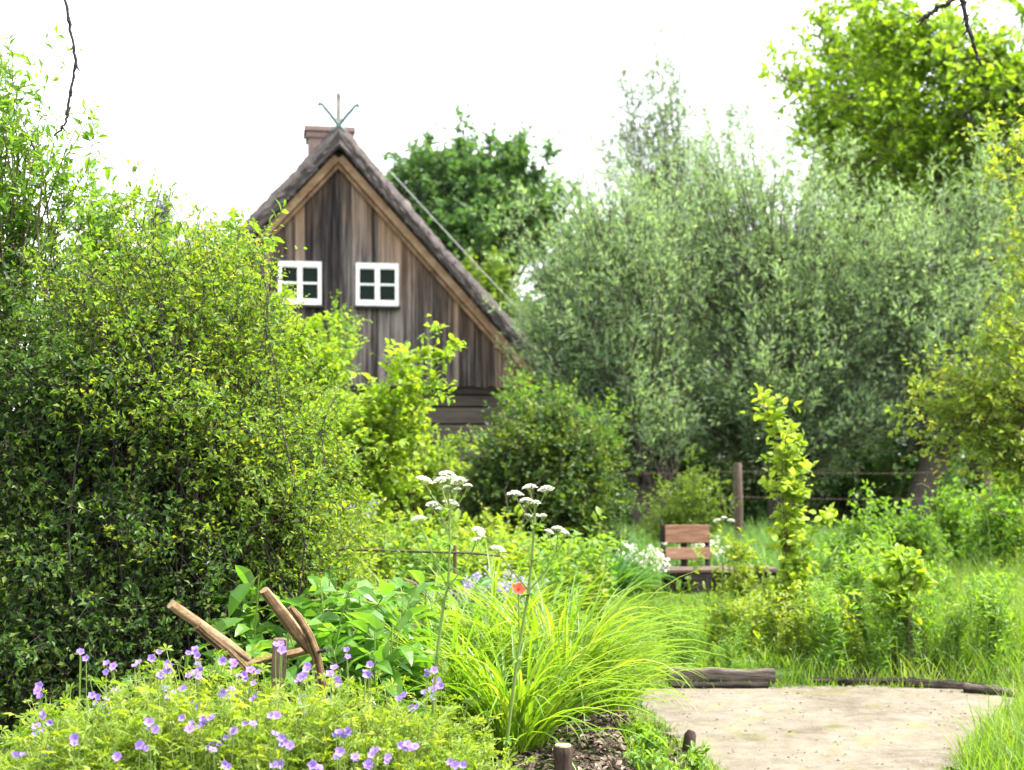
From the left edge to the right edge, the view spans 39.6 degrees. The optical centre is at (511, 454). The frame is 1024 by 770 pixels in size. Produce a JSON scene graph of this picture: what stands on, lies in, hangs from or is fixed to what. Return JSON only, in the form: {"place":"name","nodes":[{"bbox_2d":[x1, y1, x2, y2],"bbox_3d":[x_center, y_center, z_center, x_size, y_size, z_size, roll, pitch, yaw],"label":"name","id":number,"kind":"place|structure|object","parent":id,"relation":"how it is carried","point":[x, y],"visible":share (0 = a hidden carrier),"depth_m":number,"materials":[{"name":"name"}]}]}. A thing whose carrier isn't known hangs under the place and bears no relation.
{"place":"outdoors","nodes":[
{"label":"outdoors","id":0,"kind":"place"},
{"bbox_2d":[0,457,1023,769],"bbox_3d":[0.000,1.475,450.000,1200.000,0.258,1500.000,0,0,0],"label":"ground","id":1,"kind":"structure","parent":0,"point":[860,673],"depth_m":9.97,"materials":[{"name":"soil"}]},
{"bbox_2d":[0,710,70,769],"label":"geranium plant","id":2,"kind":"object","parent":1,"relation":"on","point":[16,752],"visible":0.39,"depth_m":4.76,"materials":[{"name":"green plant"}]},
{"bbox_2d":[0,24,111,699],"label":"willow shrub","id":3,"kind":"object","parent":1,"relation":"on","point":[26,225],"visible":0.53,"depth_m":7.53,"materials":[{"name":"green plant"}]},
{"bbox_2d":[0,648,135,768],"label":"geranium plant","id":4,"kind":"object","parent":1,"relation":"on","point":[37,690],"visible":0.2,"depth_m":5.00,"materials":[{"name":"green plant"}]},
{"bbox_2d":[0,703,148,769],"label":"geranium plant","id":5,"kind":"object","parent":1,"relation":"on","point":[45,762],"visible":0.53,"depth_m":4.61,"materials":[{"name":"green plant"}]},
{"bbox_2d":[37,672,223,769],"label":"geranium plant","id":6,"kind":"object","parent":1,"relation":"on","point":[112,760],"visible":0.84,"depth_m":4.53,"materials":[{"name":"green plant"}]},
{"bbox_2d":[5,152,288,667],"bbox_3d":[-2.239,-0.223,8.563,1.825,3.206,1.218,0,0,0],"label":"elder shrub","id":7,"kind":"object","parent":1,"relation":"on","point":[98,219],"visible":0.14,"depth_m":8.40,"materials":[{"name":"green plant"}]},
{"bbox_2d":[70,643,225,761],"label":"geranium plant","id":8,"kind":"object","parent":1,"relation":"on","point":[166,669],"visible":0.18,"depth_m":5.00,"materials":[{"name":"green plant"}]},
{"bbox_2d":[0,0,309,747],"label":"privet shrub","id":9,"kind":"object","parent":1,"relation":"on","point":[36,600],"visible":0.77,"depth_m":6.84,"materials":[{"name":"green plant"}]},
{"bbox_2d":[14,157,357,723],"bbox_3d":[-1.665,-0.036,7.199,1.624,2.822,1.346,0,0,-19],"label":"honeysuckle shrub","id":10,"kind":"object","parent":1,"relation":"on","point":[252,250],"visible":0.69,"depth_m":6.98,"materials":[{"name":"green plant"}]},
{"bbox_2d":[127,645,285,759],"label":"geranium plant","id":11,"kind":"object","parent":1,"relation":"on","point":[196,672],"visible":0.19,"depth_m":5.12,"materials":[{"name":"green plant"}]},
{"bbox_2d":[120,663,297,769],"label":"geranium plant","id":12,"kind":"object","parent":1,"relation":"on","point":[196,719],"visible":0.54,"depth_m":4.59,"materials":[{"name":"green plant"}]},
{"bbox_2d":[0,191,447,702],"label":"honeysuckle shrub","id":13,"kind":"object","parent":1,"relation":"on","point":[277,471],"visible":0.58,"depth_m":7.19,"materials":[{"name":"green plant"}]},
{"bbox_2d":[176,666,362,769],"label":"geranium plant","id":14,"kind":"object","parent":1,"relation":"on","point":[277,757],"visible":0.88,"depth_m":4.53,"materials":[{"name":"green plant"}]},
{"bbox_2d":[167,587,381,707],"bbox_3d":[-0.762,0.945,6.580,0.490,0.851,2.336,0,0,18],"label":"wooden plough","id":15,"kind":"object","parent":1,"relation":"on","point":[297,628],"visible":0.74,"depth_m":5.74,"materials":[{"name":"brown wood"}]},
{"bbox_2d":[159,564,408,702],"bbox_3d":[-1.155,0.956,6.902,0.804,0.904,1.378,0,0,-44],"label":"broad leaved plant","id":16,"kind":"object","parent":1,"relation":"on","point":[250,623],"visible":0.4,"depth_m":6.78,"materials":[{"name":"green plant"}]},
{"bbox_2d":[184,616,383,720],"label":"broad leaved plant","id":17,"kind":"object","parent":1,"relation":"on","point":[223,625],"visible":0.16,"depth_m":6.44,"materials":[{"name":"green plant"}]},
{"bbox_2d":[214,641,374,737],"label":"geranium plant","id":18,"kind":"object","parent":1,"relation":"on","point":[306,667],"visible":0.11,"depth_m":5.08,"materials":[{"name":"green plant"}]},
{"bbox_2d":[223,575,367,686],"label":"broad leaved plant","id":19,"kind":"object","parent":1,"relation":"on","point":[354,597],"visible":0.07,"depth_m":6.96,"materials":[{"name":"green plant"}]},
{"bbox_2d":[254,281,372,461],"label":"golden shrub","id":20,"kind":"object","parent":1,"relation":"on","point":[315,322],"visible":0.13,"depth_m":14.40,"materials":[{"name":"green plant"}]},
{"bbox_2d":[316,291,362,409],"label":"rose shrub","id":21,"kind":"object","parent":1,"relation":"on","point":[344,320],"visible":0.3,"depth_m":17.97,"materials":[{"name":"green plant"}]},
{"bbox_2d":[263,672,425,769],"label":"geranium plant","id":22,"kind":"object","parent":1,"relation":"on","point":[340,734],"visible":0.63,"depth_m":4.63,"materials":[{"name":"green plant"}]},
{"bbox_2d":[250,602,440,737],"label":"broad leaved plant","id":23,"kind":"object","parent":1,"relation":"on","point":[383,657],"visible":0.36,"depth_m":6.43,"materials":[{"name":"green plant"}]},
{"bbox_2d":[311,508,395,642],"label":"garden shrub","id":24,"kind":"object","parent":1,"relation":"on","point":[353,575],"visible":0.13,"depth_m":9.46,"materials":[{"name":"green plant"}]},
{"bbox_2d":[265,571,444,702],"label":"broad leaved plant","id":25,"kind":"object","parent":1,"relation":"on","point":[365,587],"visible":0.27,"depth_m":6.86,"materials":[{"name":"green plant"}]},
{"bbox_2d":[279,646,440,751],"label":"geranium plant","id":26,"kind":"object","parent":1,"relation":"on","point":[366,675],"visible":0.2,"depth_m":5.20,"materials":[{"name":"green plant"}]},
{"bbox_2d":[324,489,423,588],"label":"garden shrub","id":27,"kind":"object","parent":1,"relation":"on","point":[387,568],"visible":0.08,"depth_m":10.87,"materials":[{"name":"green plant"}]},
{"bbox_2d":[285,314,466,537],"bbox_3d":[-1.346,0.114,13.477,1.691,2.893,1.602,0,0,-43],"label":"golden shrub","id":28,"kind":"object","parent":1,"relation":"on","point":[378,430],"visible":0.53,"depth_m":13.34,"materials":[{"name":"green plant"}]},
{"bbox_2d":[233,90,562,527],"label":"cottage","id":29,"kind":"structure","parent":1,"relation":"on","point":[382,258],"depth_m":30.07,"materials":[{"name":"brown wood"}]},
{"bbox_2d":[278,261,322,307],"bbox_3d":[-4.438,-3.569,29.748,0.960,0.963,0.150,0,0,-10],"label":"window","id":30,"kind":"structure","parent":29,"relation":"in","point":[308,275],"depth_m":29.78,"materials":[{"name":"white paint"}]},
{"bbox_2d":[354,263,399,308],"bbox_3d":[-2.842,-3.569,30.029,0.960,0.963,0.150,0,0,-10],"label":"window","id":31,"kind":"structure","parent":29,"relation":"in","point":[377,284],"depth_m":30.03,"materials":[{"name":"white paint"}]},
{"bbox_2d":[310,687,496,769],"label":"geranium plant","id":32,"kind":"object","parent":1,"relation":"on","point":[404,745],"visible":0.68,"depth_m":4.68,"materials":[{"name":"green plant"}]},
{"bbox_2d":[369,497,448,595],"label":"garden shrub","id":33,"kind":"object","parent":1,"relation":"on","point":[407,524],"visible":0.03,"depth_m":11.70,"materials":[{"name":"green plant"}]},
{"bbox_2d":[332,570,497,702],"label":"broad leaved plant","id":34,"kind":"object","parent":1,"relation":"on","point":[418,575],"visible":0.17,"depth_m":7.12,"materials":[{"name":"green plant"}]},
{"bbox_2d":[378,507,459,612],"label":"bed plant","id":35,"kind":"object","parent":1,"relation":"on","point":[421,560],"visible":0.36,"depth_m":10.82,"materials":[{"name":"green plant"}]},
{"bbox_2d":[357,666,511,761],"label":"geranium plant","id":36,"kind":"object","parent":1,"relation":"on","point":[462,732],"visible":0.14,"depth_m":5.16,"materials":[{"name":"green plant"}]},
{"bbox_2d":[384,418,491,547],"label":"honeysuckle shrub","id":37,"kind":"object","parent":1,"relation":"on","point":[436,465],"visible":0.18,"depth_m":15.79,"materials":[{"name":"green plant"}]},
{"bbox_2d":[410,470,485,739],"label":"valerian plant","id":38,"kind":"object","parent":1,"relation":"on","point":[448,583],"visible":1,"depth_m":5.00,"materials":[{"name":"white plant"}]},
{"bbox_2d":[414,508,486,608],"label":"bed plant","id":39,"kind":"object","parent":1,"relation":"on","point":[455,520],"visible":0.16,"depth_m":11.12,"materials":[{"name":"green plant"}]},
{"bbox_2d":[302,578,609,742],"bbox_3d":[-0.326,1.005,7.068,1.614,0.872,1.768,0,0,0],"label":"daylily clump","id":40,"kind":"object","parent":1,"relation":"on","point":[458,675],"visible":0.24,"depth_m":6.81,"materials":[{"name":"green plant"}]},
{"bbox_2d":[377,723,536,769],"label":"geranium plant","id":41,"kind":"object","parent":1,"relation":"on","point":[461,765],"visible":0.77,"depth_m":4.67,"materials":[{"name":"green plant"}]},
{"bbox_2d":[425,568,536,624],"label":"catmint plant","id":42,"kind":"object","parent":1,"relation":"on","point":[476,576],"visible":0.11,"depth_m":9.97,"materials":[{"name":"green plant"}]},
{"bbox_2d":[457,530,511,619],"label":"bed plant","id":43,"kind":"object","parent":1,"relation":"on","point":[484,562],"visible":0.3,"depth_m":10.51,"materials":[{"name":"green plant"}]},
{"bbox_2d":[377,99,592,290],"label":"oak tree","id":44,"kind":"object","parent":1,"relation":"on","point":[446,187],"visible":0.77,"depth_m":60.46,"materials":[{"name":"leaf"},{"name":"bark"}]},
{"bbox_2d":[439,500,542,591],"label":"garden shrub","id":45,"kind":"object","parent":1,"relation":"on","point":[486,515],"visible":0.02,"depth_m":13.12,"materials":[{"name":"green plant"}]},
{"bbox_2d":[332,531,673,688],"bbox_3d":[-0.180,0.922,7.945,1.994,0.953,1.968,0,0,-24],"label":"daylily clump","id":46,"kind":"object","parent":1,"relation":"on","point":[493,593],"visible":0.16,"depth_m":7.74,"materials":[{"name":"green plant"}]},
{"bbox_2d":[453,239,559,346],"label":"ash tree","id":47,"kind":"object","parent":1,"relation":"on","point":[496,273],"visible":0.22,"depth_m":47.38,"materials":[{"name":"green plant"}]},
{"bbox_2d":[366,601,685,769],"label":"daylily clump","id":48,"kind":"object","parent":1,"relation":"on","point":[527,719],"visible":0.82,"depth_m":6.46,"materials":[{"name":"green plant"}]},
{"bbox_2d":[490,484,569,768],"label":"valerian plant","id":49,"kind":"object","parent":1,"relation":"on","point":[507,738],"visible":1,"depth_m":5.30,"materials":[{"name":"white plant"}]},
{"bbox_2d":[439,376,653,584],"bbox_3d":[0.367,0.322,17.075,2.495,2.536,2.386,0,0,-39],"label":"round bush","id":50,"kind":"object","parent":1,"relation":"on","point":[551,449],"visible":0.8,"depth_m":16.61,"materials":[{"name":"green plant"}]},
{"bbox_2d":[525,531,591,626],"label":"bed plant","id":51,"kind":"object","parent":1,"relation":"on","point":[556,572],"visible":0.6,"depth_m":11.08,"materials":[{"name":"green plant"}]},
{"bbox_2d":[491,359,634,462],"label":"lilac shrub","id":52,"kind":"object","parent":1,"relation":"on","point":[525,395],"visible":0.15,"depth_m":21.91,"materials":[{"name":"green plant"}]},
{"bbox_2d":[392,547,752,734],"bbox_3d":[0.205,0.922,7.385,1.992,0.916,2.062,0,0,0],"label":"daylily clump","id":53,"kind":"object","parent":1,"relation":"on","point":[604,620],"visible":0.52,"depth_m":7.27,"materials":[{"name":"green plant"}]},
{"bbox_2d":[516,193,629,365],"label":"woodland tree","id":54,"kind":"object","parent":1,"relation":"on","point":[565,233],"visible":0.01,"depth_m":51.35,"materials":[{"name":"green plant"}]},
{"bbox_2d":[459,702,710,769],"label":"bark mulch","id":55,"kind":"object","parent":1,"relation":"on","point":[578,752],"visible":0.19,"depth_m":6.61,"materials":[{"name":"wood"}]},
{"bbox_2d":[545,506,629,615],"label":"bed plant","id":56,"kind":"object","parent":1,"relation":"on","point":[596,541],"visible":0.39,"depth_m":12.89,"materials":[{"name":"green plant"}]},
{"bbox_2d":[468,119,733,529],"bbox_3d":[1.534,-1.977,23.979,4.529,7.304,3.874,0,0,0],"label":"willow tree","id":57,"kind":"object","parent":1,"relation":"on","point":[612,338],"visible":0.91,"depth_m":23.58,"materials":[{"name":"green plant"}]},
{"bbox_2d":[544,534,687,597],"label":"iris clump","id":58,"kind":"object","parent":1,"relation":"on","point":[625,581],"visible":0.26,"depth_m":15.01,"materials":[{"name":"green plant"}]},
{"bbox_2d":[569,608,705,716],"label":"daylily clump","id":59,"kind":"object","parent":1,"relation":"on","point":[612,707],"visible":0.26,"depth_m":7.93,"materials":[{"name":"green plant"}]},
{"bbox_2d":[617,539,670,596],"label":"white flower shrub","id":60,"kind":"object","parent":1,"relation":"on","point":[647,560],"visible":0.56,"depth_m":15.56,"materials":[{"name":"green plant"}]},
{"bbox_2d":[615,714,728,769],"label":"bed weeds","id":61,"kind":"object","parent":1,"relation":"on","point":[629,742],"visible":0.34,"depth_m":6.89,"materials":[{"name":"green plant"}]},
{"bbox_2d":[572,1,775,465],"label":"willow tree","id":62,"kind":"object","parent":1,"relation":"on","point":[662,133],"visible":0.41,"depth_m":33.86,"materials":[{"name":"green plant"}]},
{"bbox_2d":[627,444,742,548],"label":"hazel shrub","id":63,"kind":"object","parent":1,"relation":"on","point":[674,513],"visible":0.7,"depth_m":19.39,"materials":[{"name":"green plant"}]},
{"bbox_2d":[669,607,709,667],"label":"leafy perennial","id":64,"kind":"object","parent":1,"relation":"on","point":[687,633],"visible":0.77,"depth_m":10.12,"materials":[{"name":"green plant"}]},
{"bbox_2d":[665,353,750,530],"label":"thicket bush","id":65,"kind":"object","parent":1,"relation":"on","point":[683,468],"visible":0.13,"depth_m":29.62,"materials":[{"name":"green plant"}]},
{"bbox_2d":[413,534,1023,672],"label":"meadow grass","id":66,"kind":"structure","parent":1,"relation":"on","point":[769,657],"depth_m":10.79,"materials":[{"name":"plant"}]},
{"bbox_2d":[660,524,777,595],"bbox_3d":[2.315,1.230,15.998,1.240,0.890,0.518,0,0,-7],"label":"garden bench","id":67,"kind":"object","parent":1,"relation":"on","point":[683,535],"visible":0.52,"depth_m":16.07,"materials":[{"name":"brown wood"}]},
{"bbox_2d":[667,667,775,684],"bbox_3d":[1.445,1.529,9.834,0.740,0.131,0.127,0,0,0],"label":"edging log","id":68,"kind":"object","parent":1,"relation":"on","point":[719,674],"visible":0.71,"depth_m":9.79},
{"bbox_2d":[680,524,780,617],"bbox_3d":[2.017,1.118,12.955,0.797,0.967,0.838,0,0,33],"label":"golden sapling","id":69,"kind":"object","parent":1,"relation":"on","point":[735,582],"visible":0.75,"depth_m":12.97,"materials":[{"name":"green plant"}]},
{"bbox_2d":[732,590,766,654],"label":"yellow perennial","id":70,"kind":"object","parent":1,"relation":"on","point":[751,623],"visible":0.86,"depth_m":10.68,"materials":[{"name":"green plant"}]},
{"bbox_2d":[742,582,782,653],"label":"yellow perennial","id":71,"kind":"object","parent":1,"relation":"on","point":[767,631],"visible":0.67,"depth_m":11.00,"materials":[{"name":"green plant"}]},
{"bbox_2d":[710,453,842,531],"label":"thicket bush","id":72,"kind":"object","parent":1,"relation":"on","point":[755,508],"visible":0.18,"depth_m":29.16,"materials":[{"name":"green plant"}]},
{"bbox_2d":[589,85,972,533],"bbox_3d":[4.602,-2.497,25.407,7.069,8.328,6.186,0,0,0],"label":"willow tree","id":73,"kind":"object","parent":1,"relation":"on","point":[778,323],"visible":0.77,"depth_m":24.76,"materials":[{"name":"green plant"}]},
{"bbox_2d":[740,383,837,632],"bbox_3d":[2.277,0.489,11.612,0.745,2.141,0.537,0,0,-20],"label":"golden sapling","id":74,"kind":"object","parent":1,"relation":"on","point":[789,530],"visible":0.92,"depth_m":11.57,"materials":[{"name":"green plant"}]},
{"bbox_2d":[612,463,1015,541],"bbox_3d":[5.293,0.892,21.107,9.855,1.547,0.156,0,0,-3],"label":"wire fence","id":75,"kind":"object","parent":1,"relation":"on","point":[738,509],"visible":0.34,"depth_m":20.95,"materials":[{"name":"brown wood"}]},
{"bbox_2d":[616,672,1023,769],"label":"edge grass","id":76,"kind":"structure","parent":1,"relation":"on","point":[682,759],"depth_m":8.72,"materials":[{"name":"plant"}]},
{"bbox_2d":[792,580,853,669],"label":"leafy perennial","id":77,"kind":"object","parent":1,"relation":"on","point":[823,600],"visible":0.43,"depth_m":10.33,"materials":[{"name":"green plant"}]},
{"bbox_2d":[808,582,857,677],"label":"leafy perennial","id":78,"kind":"object","parent":1,"relation":"on","point":[829,627],"visible":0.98,"depth_m":9.99,"materials":[{"name":"green plant"}]},
{"bbox_2d":[810,533,883,654],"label":"leafy perennial","id":79,"kind":"object","parent":1,"relation":"on","point":[854,576],"visible":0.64,"depth_m":11.03,"materials":[{"name":"green plant"}]},
{"bbox_2d":[805,382,895,530],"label":"thicket bush","id":80,"kind":"object","parent":1,"relation":"on","point":[841,495],"visible":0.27,"depth_m":29.46,"materials":[{"name":"green plant"}]},
{"bbox_2d":[806,676,914,685],"bbox_3d":[2.407,1.563,9.829,0.745,0.070,0.068,0,0,5],"label":"edging log","id":81,"kind":"object","parent":1,"relation":"on","point":[851,681],"visible":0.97,"depth_m":9.81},
{"bbox_2d":[810,479,926,593],"bbox_3d":[3.234,0.901,13.007,1.232,1.373,0.907,0,0,0],"label":"green sapling","id":82,"kind":"object","parent":1,"relation":"on","point":[863,525],"visible":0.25,"depth_m":12.95,"materials":[{"name":"green plant"}]},
{"bbox_2d":[758,0,987,496],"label":"maple tree","id":83,"kind":"object","parent":1,"relation":"on","point":[831,36],"visible":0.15,"depth_m":36.68,"materials":[{"name":"green plant"}]},
{"bbox_2d":[753,0,1023,265],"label":"maple tree","id":84,"kind":"object","parent":1,"relation":"on","point":[977,87],"visible":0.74,"depth_m":29.64,"materials":[{"name":"green plant"}]},
{"bbox_2d":[859,582,922,677],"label":"leafy perennial","id":85,"kind":"object","parent":1,"relation":"on","point":[890,625],"visible":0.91,"depth_m":10.06,"materials":[{"name":"green plant"}]},
{"bbox_2d":[856,543,937,675],"bbox_3d":[2.783,1.103,10.232,0.546,0.955,0.545,0,0,-24],"label":"golden sapling","id":86,"kind":"object","parent":1,"relation":"on","point":[911,569],"visible":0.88,"depth_m":10.12,"materials":[{"name":"green plant"}]},
{"bbox_2d":[781,639,1023,769],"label":"fringe grass","id":87,"kind":"structure","parent":1,"relation":"on","point":[1008,758],"depth_m":8.21,"materials":[{"name":"plant"}]},
{"bbox_2d":[858,494,962,574],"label":"garden shrub","id":88,"kind":"object","parent":1,"relation":"on","point":[909,529],"visible":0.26,"depth_m":14.87,"materials":[{"name":"green plant"}]},
{"bbox_2d":[891,594,937,676],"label":"leafy perennial","id":89,"kind":"object","parent":1,"relation":"on","point":[917,640],"visible":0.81,"depth_m":10.12,"materials":[{"name":"green plant"}]},
{"bbox_2d":[850,387,982,527],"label":"thicket bush","id":90,"kind":"object","parent":1,"relation":"on","point":[902,483],"visible":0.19,"depth_m":28.80,"materials":[{"name":"green plant"}]},
{"bbox_2d":[902,587,945,670],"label":"leafy perennial","id":91,"kind":"object","parent":1,"relation":"on","point":[931,621],"visible":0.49,"depth_m":10.35,"materials":[{"name":"green plant"}]},
{"bbox_2d":[825,111,1023,521],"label":"willow tree","id":92,"kind":"object","parent":1,"relation":"on","point":[965,272],"visible":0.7,"depth_m":24.81,"materials":[{"name":"green plant"}]},
{"bbox_2d":[922,473,981,578],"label":"garden shrub","id":93,"kind":"object","parent":1,"relation":"on","point":[957,531],"visible":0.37,"depth_m":16.36,"materials":[{"name":"green plant"}]},
{"bbox_2d":[883,0,1023,531],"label":"hornbeam tree","id":94,"kind":"object","parent":1,"relation":"on","point":[1005,439],"visible":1,"depth_m":13.92,"materials":[{"name":"green plant"}]},
{"bbox_2d":[934,592,979,674],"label":"leafy perennial","id":95,"kind":"object","parent":1,"relation":"on","point":[958,627],"visible":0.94,"depth_m":10.22,"materials":[{"name":"green plant"}]},
{"bbox_2d":[949,468,1023,576],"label":"garden shrub","id":96,"kind":"object","parent":1,"relation":"on","point":[999,526],"visible":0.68,"depth_m":15.31,"materials":[{"name":"green plant"}]},
{"bbox_2d":[953,354,1023,522],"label":"thicket bush","id":97,"kind":"object","parent":1,"relation":"on","point":[974,482],"visible":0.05,"depth_m":29.62,"materials":[{"name":"green plant"}]},
{"bbox_2d":[965,573,1016,671],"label":"leafy perennial","id":98,"kind":"object","parent":1,"relation":"on","point":[997,628],"visible":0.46,"depth_m":10.17,"materials":[{"name":"green plant"}]},
{"bbox_2d":[961,570,1023,675],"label":"leafy perennial","id":99,"kind":"object","parent":1,"relation":"on","point":[989,622],"visible":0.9,"depth_m":10.05,"materials":[{"name":"green plant"}]},
{"bbox_2d":[0,0,1023,456],"label":"sky","id":100,"kind":"structure","parent":0,"point":[210,95],"materials":[{"name":"white"}]},
{"bbox_2d":[611,584,761,678],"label":"short lawn","id":101,"kind":"structure","parent":0,"point":[694,596],"depth_m":13.16,"materials":[{"name":"green plant"}]},
{"bbox_2d":[602,512,978,587],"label":"lawn grass","id":102,"kind":"structure","parent":0,"point":[761,536],"depth_m":18.98,"materials":[{"name":"plant"}]},
{"bbox_2d":[635,685,1021,769],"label":"path","id":103,"kind":"structure","parent":0,"point":[909,752],"depth_m":8.41,"materials":[{"name":"sand"}]},
{"bbox_2d":[672,682,768,688],"bbox_3d":[1.421,1.572,9.709,0.659,0.049,0.049,0,0,-2],"label":"edging log","id":104,"kind":"object","parent":103,"relation":"on","point":[700,685],"visible":0.94,"depth_m":9.69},
{"bbox_2d":[647,685,1022,769],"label":"path pebbles","id":105,"kind":"object","parent":103,"relation":"on","point":[831,710],"visible":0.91,"depth_m":8.35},
{"bbox_2d":[832,535,1023,669],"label":"long grass","id":106,"kind":"structure","parent":0,"point":[957,581],"depth_m":11.19,"materials":[{"name":"plant"}]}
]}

